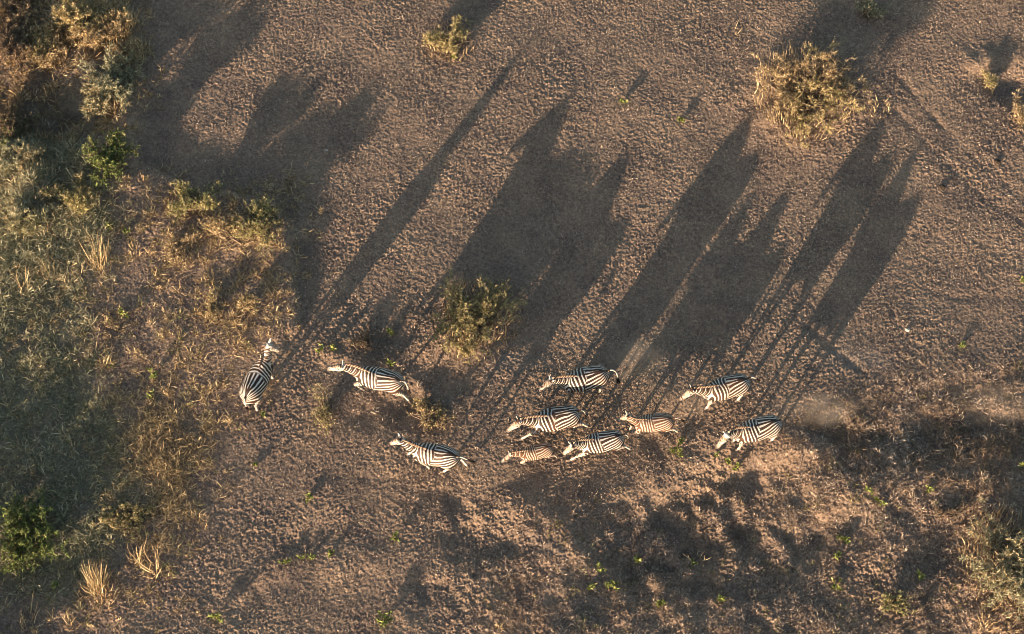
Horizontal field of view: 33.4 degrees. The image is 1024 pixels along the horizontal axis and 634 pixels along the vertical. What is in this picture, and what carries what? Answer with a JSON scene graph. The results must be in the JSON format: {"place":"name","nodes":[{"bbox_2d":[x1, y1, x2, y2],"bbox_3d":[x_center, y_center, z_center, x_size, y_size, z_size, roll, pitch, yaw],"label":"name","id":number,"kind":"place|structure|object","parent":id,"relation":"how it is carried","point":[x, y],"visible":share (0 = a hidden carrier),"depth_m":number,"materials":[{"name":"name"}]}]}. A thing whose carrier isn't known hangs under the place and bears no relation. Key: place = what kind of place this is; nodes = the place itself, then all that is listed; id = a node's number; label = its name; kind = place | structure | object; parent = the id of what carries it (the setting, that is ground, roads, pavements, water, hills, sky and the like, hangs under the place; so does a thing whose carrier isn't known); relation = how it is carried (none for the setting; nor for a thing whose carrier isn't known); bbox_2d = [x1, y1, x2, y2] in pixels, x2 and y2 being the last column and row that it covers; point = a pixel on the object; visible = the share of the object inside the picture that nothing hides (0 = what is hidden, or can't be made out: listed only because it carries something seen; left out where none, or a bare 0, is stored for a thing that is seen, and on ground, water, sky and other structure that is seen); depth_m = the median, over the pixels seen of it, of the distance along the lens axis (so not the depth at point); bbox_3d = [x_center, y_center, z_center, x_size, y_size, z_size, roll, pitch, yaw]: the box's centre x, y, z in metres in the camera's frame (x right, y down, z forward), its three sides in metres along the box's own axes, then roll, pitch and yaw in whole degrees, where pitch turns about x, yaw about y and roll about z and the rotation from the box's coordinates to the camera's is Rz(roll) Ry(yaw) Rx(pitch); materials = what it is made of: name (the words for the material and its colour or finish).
{"place":"outdoors","nodes":[
{"label":"outdoors","id":0,"kind":"place"},
{"bbox_2d":[0,115,135,310],"bbox_3d":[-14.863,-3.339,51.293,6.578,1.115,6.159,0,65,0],"label":"grey grass","id":1,"kind":"structure","parent":0,"point":[20,235],"depth_m":50.94,"materials":[{"name":"plant"}]},
{"bbox_2d":[0,250,151,618],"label":"grey grass","id":2,"kind":"structure","parent":0,"point":[45,402],"depth_m":48.38,"materials":[{"name":"plant"}]},
{"bbox_2d":[83,310,233,568],"bbox_3d":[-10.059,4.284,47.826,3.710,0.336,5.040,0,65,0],"label":"dry grass","id":3,"kind":"structure","parent":0,"point":[165,455],"depth_m":47.96,"materials":[{"name":"plant"}]},
{"bbox_2d":[0,0,1023,633],"bbox_3d":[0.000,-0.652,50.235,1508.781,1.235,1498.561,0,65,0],"label":"ground","id":4,"kind":"structure","parent":0,"point":[792,392],"depth_m":50.09,"materials":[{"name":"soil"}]},
{"bbox_2d":[9,262,29,295],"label":"grass tuft","id":5,"kind":"object","parent":4,"relation":"on","point":[23,282],"visible":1,"depth_m":50.03,"materials":[{"name":"plant"}]},
{"bbox_2d":[0,0,42,81],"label":"scrubby bush","id":6,"kind":"object","parent":4,"relation":"on","point":[9,42],"visible":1,"depth_m":53.25,"materials":[{"name":"brown plant"}]},
{"bbox_2d":[0,95,42,138],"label":"scrubby bush","id":7,"kind":"object","parent":4,"relation":"on","point":[12,124],"visible":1,"depth_m":52.33,"materials":[{"name":"green plant"}]},
{"bbox_2d":[3,595,42,631],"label":"grass tuft","id":8,"kind":"object","parent":4,"relation":"on","point":[29,612],"visible":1,"depth_m":46.08,"materials":[{"name":"plant"}]},
{"bbox_2d":[0,136,49,181],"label":"grassy bush","id":9,"kind":"object","parent":4,"relation":"on","point":[13,159],"visible":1,"depth_m":51.56,"materials":[{"name":"beige plant"}]},
{"bbox_2d":[1,189,61,238],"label":"grassy bush","id":10,"kind":"object","parent":4,"relation":"on","point":[29,219],"visible":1,"depth_m":50.71,"materials":[{"name":"green plant"}]},
{"bbox_2d":[0,487,68,573],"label":"bright green shrub","id":11,"kind":"object","parent":4,"relation":"on","point":[23,540],"visible":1,"depth_m":46.63,"materials":[{"name":"green leaves"},{"name":"bark twig"}]},
{"bbox_2d":[33,248,58,280],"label":"grass tuft","id":12,"kind":"object","parent":4,"relation":"on","point":[48,274],"visible":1,"depth_m":50.14,"materials":[{"name":"plant"}]},
{"bbox_2d":[25,17,72,68],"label":"dry bush","id":13,"kind":"object","parent":4,"relation":"on","point":[47,43],"visible":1,"depth_m":53.22,"materials":[{"name":"beige plant"}]},
{"bbox_2d":[50,580,59,588],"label":"green plant","id":14,"kind":"object","parent":4,"relation":"on","point":[53,585],"visible":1,"depth_m":46.45,"materials":[{"name":"green plant"}]},
{"bbox_2d":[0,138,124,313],"bbox_3d":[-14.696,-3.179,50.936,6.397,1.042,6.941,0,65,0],"label":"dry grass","id":15,"kind":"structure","parent":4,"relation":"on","point":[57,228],"depth_m":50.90,"materials":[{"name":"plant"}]},
{"bbox_2d":[39,173,100,220],"bbox_3d":[-13.196,-3.629,51.082,1.775,0.726,1.687,36,70,15],"label":"grassy bush","id":16,"kind":"object","parent":4,"relation":"on","point":[74,199],"visible":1,"depth_m":51.03,"materials":[{"name":"green plant"}]},
{"bbox_2d":[0,0,169,161],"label":"dry grass","id":17,"kind":"structure","parent":4,"relation":"on","point":[2,9],"depth_m":53.06,"materials":[{"name":"plant"}]},
{"bbox_2d":[43,0,138,51],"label":"dry bush","id":18,"kind":"object","parent":4,"relation":"on","point":[80,18],"visible":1,"depth_m":53.57,"materials":[{"name":"beige plant"}]},
{"bbox_2d":[77,228,110,270],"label":"grass tuft","id":19,"kind":"object","parent":4,"relation":"on","point":[106,255],"visible":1,"depth_m":50.31,"materials":[{"name":"plant"}]},
{"bbox_2d":[80,555,109,594],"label":"grass tuft","id":20,"kind":"object","parent":4,"relation":"on","point":[97,578],"visible":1,"depth_m":46.31,"materials":[{"name":"plant"}]},
{"bbox_2d":[87,573,116,607],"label":"grass tuft","id":21,"kind":"object","parent":4,"relation":"on","point":[101,592],"visible":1,"depth_m":46.32,"materials":[{"name":"plant"}]},
{"bbox_2d":[80,127,140,187],"bbox_3d":[-12.032,-4.775,51.426,1.885,1.005,2.066,-15,66,-7],"label":"green shrub","id":22,"kind":"object","parent":4,"relation":"on","point":[108,159],"visible":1,"depth_m":51.39,"materials":[{"name":"green leaves"},{"name":"bark twig"}]},
{"bbox_2d":[74,41,147,125],"bbox_3d":[-12.389,-7.287,52.722,2.326,1.066,3.051,0,65,0],"label":"dry bush","id":23,"kind":"object","parent":4,"relation":"on","point":[111,88],"visible":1,"depth_m":52.58,"materials":[{"name":"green plant"}]},
{"bbox_2d":[116,307,128,317],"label":"green plant","id":24,"kind":"object","parent":4,"relation":"on","point":[122,311],"visible":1,"depth_m":49.67,"materials":[{"name":"green plant"}]},
{"bbox_2d":[90,499,155,542],"bbox_3d":[-10.662,5.532,47.187,1.633,0.402,1.346,24,67,11],"label":"scrubby bush","id":25,"kind":"object","parent":4,"relation":"on","point":[136,511],"visible":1,"depth_m":47.19,"materials":[{"name":"green plant"}]},
{"bbox_2d":[119,226,130,234],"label":"green plant","id":26,"kind":"object","parent":4,"relation":"on","point":[124,231],"visible":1,"depth_m":50.81,"materials":[{"name":"green plant"}]},
{"bbox_2d":[110,36,147,69],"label":"dry bush","id":27,"kind":"object","parent":4,"relation":"on","point":[126,48],"visible":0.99,"depth_m":53.44,"materials":[{"name":"green plant"}]},
{"bbox_2d":[126,542,146,563],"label":"grass tuft","id":28,"kind":"object","parent":4,"relation":"on","point":[140,552],"visible":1,"depth_m":46.71,"materials":[{"name":"plant"}]},
{"bbox_2d":[136,415,160,444],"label":"grass tuft","id":29,"kind":"object","parent":4,"relation":"on","point":[150,432],"visible":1,"depth_m":48.33,"materials":[{"name":"plant"}]},
{"bbox_2d":[145,388,153,397],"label":"green plant","id":30,"kind":"object","parent":4,"relation":"on","point":[149,395],"visible":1,"depth_m":48.77,"materials":[{"name":"green plant"}]},
{"bbox_2d":[135,550,164,578],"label":"grass tuft","id":31,"kind":"object","parent":4,"relation":"on","point":[152,564],"visible":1,"depth_m":46.57,"materials":[{"name":"plant"}]},
{"bbox_2d":[146,367,157,378],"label":"green plant","id":32,"kind":"object","parent":4,"relation":"on","point":[153,374],"visible":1,"depth_m":48.90,"materials":[{"name":"green plant"}]},
{"bbox_2d":[155,441,185,476],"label":"grass tuft","id":33,"kind":"object","parent":4,"relation":"on","point":[170,455],"visible":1,"depth_m":48.06,"materials":[{"name":"plant"}]},
{"bbox_2d":[0,153,341,633],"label":"dry grass","id":34,"kind":"structure","parent":4,"relation":"on","point":[100,413],"depth_m":49.20,"materials":[{"name":"plant"}]},
{"bbox_2d":[156,227,200,273],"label":"dry shrub","id":35,"kind":"object","parent":4,"relation":"on","point":[173,252],"visible":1,"depth_m":50.47,"materials":[{"name":"beige plant"}]},
{"bbox_2d":[165,180,223,221],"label":"yellow green shrub","id":36,"kind":"object","parent":4,"relation":"on","point":[190,203],"visible":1,"depth_m":50.94,"materials":[{"name":"green plant"}]},
{"bbox_2d":[91,163,307,623],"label":"dry grass","id":37,"kind":"structure","parent":4,"relation":"on","point":[187,366],"depth_m":49.38,"materials":[{"name":"plant"}]},
{"bbox_2d":[203,286,222,320],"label":"dry shrub","id":38,"kind":"object","parent":4,"relation":"on","point":[212,308],"visible":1,"depth_m":49.71,"materials":[{"name":"beige plant"}]},
{"bbox_2d":[207,612,223,622],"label":"green plant","id":39,"kind":"object","parent":4,"relation":"on","point":[217,615],"visible":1,"depth_m":46.04,"materials":[{"name":"green plant"}]},
{"bbox_2d":[122,163,321,356],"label":"dry grass","id":40,"kind":"structure","parent":4,"relation":"on","point":[235,323],"depth_m":50.58,"materials":[{"name":"plant"}]},
{"bbox_2d":[197,211,252,245],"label":"dry shrub","id":41,"kind":"object","parent":4,"relation":"on","point":[221,229],"visible":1,"depth_m":50.63,"materials":[{"name":"beige plant"}]},
{"bbox_2d":[235,287,263,314],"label":"dry shrub","id":42,"kind":"object","parent":4,"relation":"on","point":[249,302],"visible":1,"depth_m":49.70,"materials":[{"name":"beige plant"}]},
{"bbox_2d":[226,194,280,254],"bbox_3d":[-7.628,-2.732,50.563,1.707,0.762,2.101,0,65,0],"label":"yellow green shrub","id":43,"kind":"object","parent":4,"relation":"on","point":[260,217],"visible":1,"depth_m":50.62,"materials":[{"name":"green leaves"},{"name":"bark twig"}]},
{"bbox_2d":[239,338,280,412],"bbox_3d":[-7.153,1.735,48.161,0.660,1.863,1.864,20,67,9],"label":"zebra","id":44,"kind":"object","parent":4,"relation":"on","point":[255,383],"visible":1,"depth_m":47.81},
{"bbox_2d":[278,558,291,564],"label":"green plant","id":45,"kind":"object","parent":4,"relation":"on","point":[285,561],"visible":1,"depth_m":46.80,"materials":[{"name":"green plant"}]},
{"bbox_2d":[296,553,315,559],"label":"green plant","id":46,"kind":"object","parent":4,"relation":"on","point":[311,557],"visible":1,"depth_m":46.86,"materials":[{"name":"green plant"}]},
{"bbox_2d":[305,492,312,502],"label":"green plant","id":47,"kind":"object","parent":4,"relation":"on","point":[308,494],"visible":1,"depth_m":47.55,"materials":[{"name":"green plant"}]},
{"bbox_2d":[314,343,323,353],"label":"green plant","id":48,"kind":"object","parent":4,"relation":"on","point":[321,348],"visible":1,"depth_m":49.36,"materials":[{"name":"green plant"}]},
{"bbox_2d":[307,383,339,434],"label":"grass tuft","id":49,"kind":"object","parent":4,"relation":"on","point":[324,408],"visible":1,"depth_m":48.30,"materials":[{"name":"beige plant"}]},
{"bbox_2d":[339,325,374,350],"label":"thorny bush","id":50,"kind":"object","parent":4,"relation":"on","point":[359,343],"visible":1,"depth_m":49.53,"materials":[{"name":"brown plant"}]},
{"bbox_2d":[327,360,410,402],"bbox_3d":[-3.992,1.740,48.286,2.408,1.702,0.647,12,66,6],"label":"zebra","id":51,"kind":"object","parent":4,"relation":"on","point":[384,379],"visible":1,"depth_m":47.87},
{"bbox_2d":[376,610,393,627],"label":"green plant","id":52,"kind":"object","parent":4,"relation":"on","point":[384,616],"visible":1,"depth_m":46.05,"materials":[{"name":"green plant"}]},
{"bbox_2d":[385,327,394,335],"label":"green plant","id":53,"kind":"object","parent":4,"relation":"on","point":[389,331],"visible":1,"depth_m":49.69,"materials":[{"name":"green plant"}]},
{"bbox_2d":[385,358,394,366],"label":"green plant","id":54,"kind":"object","parent":4,"relation":"on","point":[389,363],"visible":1,"depth_m":49.23,"materials":[{"name":"green plant"}]},
{"bbox_2d":[390,530,399,542],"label":"green plant","id":55,"kind":"object","parent":4,"relation":"on","point":[395,538],"visible":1,"depth_m":46.99,"materials":[{"name":"green plant"}]},
{"bbox_2d":[303,267,539,450],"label":"dry litter","id":56,"kind":"object","parent":4,"relation":"on","point":[460,393],"visible":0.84,"depth_m":49.01,"materials":[{"name":"brown plant"}]},
{"bbox_2d":[404,395,454,431],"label":"dry scrub","id":57,"kind":"object","parent":4,"relation":"on","point":[426,415],"visible":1,"depth_m":48.59,"materials":[{"name":"beige plant"}]},
{"bbox_2d":[389,433,475,472],"bbox_3d":[-2.143,3.855,47.292,2.549,1.643,0.627,10,65,5],"label":"zebra","id":58,"kind":"object","parent":4,"relation":"on","point":[446,458],"visible":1,"depth_m":46.92},
{"bbox_2d":[421,15,475,61],"bbox_3d":[-2.024,-8.809,53.782,1.798,0.647,1.717,0,65,0],"label":"yellow tuft bush","id":59,"kind":"object","parent":4,"relation":"on","point":[444,43],"visible":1,"depth_m":53.79,"materials":[{"name":"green plant"}]},
{"bbox_2d":[425,266,529,364],"bbox_3d":[-0.974,-0.055,49.461,2.814,1.112,3.238,13,66,6],"label":"thorny bush","id":60,"kind":"object","parent":4,"relation":"on","point":[472,320],"visible":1,"depth_m":49.43,"materials":[{"name":"green leaves"},{"name":"bark twig"}]},
{"bbox_2d":[501,442,557,463],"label":"zebra","id":61,"kind":"object","parent":4,"relation":"on","point":[538,451],"visible":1,"depth_m":47.36},
{"bbox_2d":[506,404,589,440],"bbox_3d":[0.992,2.929,47.738,2.441,1.590,0.673,-11,66,-5],"label":"zebra","id":62,"kind":"object","parent":4,"relation":"on","point":[555,418],"visible":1,"depth_m":47.37},
{"bbox_2d":[537,365,620,400],"bbox_3d":[1.863,1.839,48.239,2.475,1.671,0.684,-12,66,-5],"label":"zebra","id":63,"kind":"object","parent":4,"relation":"on","point":[586,378],"visible":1,"depth_m":47.86},
{"bbox_2d":[587,582,596,591],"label":"green plant","id":64,"kind":"object","parent":4,"relation":"on","point":[590,586],"visible":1,"depth_m":46.54,"materials":[{"name":"green plant"}]},
{"bbox_2d":[562,430,631,461],"bbox_3d":[2.363,3.537,47.564,2.063,1.473,0.580,-11,66,-5],"label":"zebra","id":65,"kind":"object","parent":4,"relation":"on","point":[604,441],"visible":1,"depth_m":47.26},
{"bbox_2d":[596,562,605,572],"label":"green plant","id":66,"kind":"object","parent":4,"relation":"on","point":[598,566],"visible":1,"depth_m":46.78,"materials":[{"name":"green plant"}]},
{"bbox_2d":[604,579,618,591],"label":"green plant","id":67,"kind":"object","parent":4,"relation":"on","point":[608,584],"visible":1,"depth_m":46.55,"materials":[{"name":"green plant"}]},
{"bbox_2d":[633,555,641,562],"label":"green plant","id":68,"kind":"object","parent":4,"relation":"on","point":[637,559],"visible":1,"depth_m":47.00,"materials":[{"name":"green plant"}]},
{"bbox_2d":[617,410,684,433],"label":"zebra","id":69,"kind":"object","parent":4,"relation":"on","point":[657,422],"visible":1,"depth_m":47.64},
{"bbox_2d":[656,599,665,608],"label":"green plant","id":70,"kind":"object","parent":4,"relation":"on","point":[663,602],"visible":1,"depth_m":46.26,"materials":[{"name":"green plant"}]},
{"bbox_2d":[669,446,682,456],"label":"green plant","id":71,"kind":"object","parent":4,"relation":"on","point":[676,451],"visible":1,"depth_m":48.15,"materials":[{"name":"green plant"}]},
{"bbox_2d":[679,373,760,409],"bbox_3d":[5.861,2.094,48.123,2.510,1.630,0.646,-15,66,-7],"label":"zebra","id":72,"kind":"object","parent":4,"relation":"on","point":[728,387],"visible":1,"depth_m":47.73},
{"bbox_2d":[716,594,726,601],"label":"green plant","id":73,"kind":"object","parent":4,"relation":"on","point":[721,598],"visible":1,"depth_m":46.37,"materials":[{"name":"green plant"}]},
{"bbox_2d":[732,461,739,470],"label":"green plant","id":74,"kind":"object","parent":4,"relation":"on","point":[737,467],"visible":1,"depth_m":48.06,"materials":[{"name":"green plant"}]},
{"bbox_2d":[468,345,1023,633],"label":"dry grass","id":75,"kind":"structure","parent":4,"relation":"on","point":[785,530],"depth_m":47.24,"materials":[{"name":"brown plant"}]},
{"bbox_2d":[715,415,781,450],"bbox_3d":[6.558,3.249,47.587,2.133,1.719,0.665,-14,66,-7],"label":"zebra","id":76,"kind":"object","parent":4,"relation":"on","point":[756,429],"visible":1,"depth_m":47.24},
{"bbox_2d":[750,36,872,148],"bbox_3d":[9.234,-6.965,52.567,3.839,1.206,4.031,0,65,0],"label":"dry bush","id":77,"kind":"object","parent":4,"relation":"on","point":[809,85],"visible":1,"depth_m":52.67,"materials":[{"name":"beige plant"}]},
{"bbox_2d":[831,576,842,589],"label":"green plant","id":78,"kind":"object","parent":4,"relation":"on","point":[837,588],"visible":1,"depth_m":46.47,"materials":[{"name":"green plant"}]},
{"bbox_2d":[832,550,842,560],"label":"green plant","id":79,"kind":"object","parent":4,"relation":"on","point":[837,555],"visible":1,"depth_m":46.77,"materials":[{"name":"green plant"}]},
{"bbox_2d":[836,535,850,543],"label":"green plant","id":80,"kind":"object","parent":4,"relation":"on","point":[843,538],"visible":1,"depth_m":47.05,"materials":[{"name":"green plant"}]},
{"bbox_2d":[865,484,873,495],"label":"green plant","id":81,"kind":"object","parent":4,"relation":"on","point":[869,490],"visible":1,"depth_m":47.45,"materials":[{"name":"green plant"}]},
{"bbox_2d":[854,0,891,20],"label":"dry scrub","id":82,"kind":"object","parent":4,"relation":"on","point":[866,7],"visible":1,"depth_m":54.27,"materials":[{"name":"green plant"}]},
{"bbox_2d":[867,97,890,117],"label":"grass tuft","id":83,"kind":"object","parent":4,"relation":"on","point":[877,106],"visible":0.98,"depth_m":52.95,"materials":[{"name":"plant"}]},
{"bbox_2d":[873,496,887,506],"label":"green plant","id":84,"kind":"object","parent":4,"relation":"on","point":[878,500],"visible":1,"depth_m":47.33,"materials":[{"name":"green plant"}]},
{"bbox_2d":[879,589,912,614],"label":"green bush","id":85,"kind":"object","parent":4,"relation":"on","point":[896,603],"visible":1,"depth_m":46.14,"materials":[{"name":"green plant"}]},
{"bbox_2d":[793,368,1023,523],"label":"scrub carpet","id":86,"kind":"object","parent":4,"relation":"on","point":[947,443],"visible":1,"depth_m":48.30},
{"bbox_2d":[916,569,924,580],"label":"green plant","id":87,"kind":"object","parent":4,"relation":"on","point":[921,577],"visible":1,"depth_m":46.57,"materials":[{"name":"green plant"}]},
{"bbox_2d":[925,485,934,492],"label":"green plant","id":88,"kind":"object","parent":4,"relation":"on","point":[930,488],"visible":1,"depth_m":47.50,"materials":[{"name":"green plant"}]},
{"bbox_2d":[932,499,976,520],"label":"dry scrub","id":89,"kind":"object","parent":4,"relation":"on","point":[947,511],"visible":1,"depth_m":47.33,"materials":[{"name":"brown plant"}]},
{"bbox_2d":[957,539,985,564],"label":"grass tuft","id":90,"kind":"object","parent":4,"relation":"on","point":[966,551],"visible":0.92,"depth_m":47.03,"materials":[{"name":"plant"}]},
{"bbox_2d":[976,615,992,631],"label":"grass tuft","id":91,"kind":"object","parent":4,"relation":"on","point":[982,619],"visible":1,"depth_m":45.89,"materials":[{"name":"plant"}]},
{"bbox_2d":[979,69,998,93],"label":"dry scrub","id":92,"kind":"object","parent":4,"relation":"on","point":[990,79],"visible":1,"depth_m":53.27,"materials":[{"name":"yellow plant"}]},
{"bbox_2d":[957,495,1023,633],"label":"grassy bush","id":93,"kind":"object","parent":4,"relation":"on","point":[1008,573],"visible":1,"depth_m":46.14,"materials":[{"name":"leaf"},{"name":"bark twig"}]},
{"bbox_2d":[1011,88,1023,129],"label":"dry scrub","id":94,"kind":"object","parent":4,"relation":"on","point":[1017,115],"visible":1,"depth_m":52.63,"materials":[{"name":"beige plant"}]},
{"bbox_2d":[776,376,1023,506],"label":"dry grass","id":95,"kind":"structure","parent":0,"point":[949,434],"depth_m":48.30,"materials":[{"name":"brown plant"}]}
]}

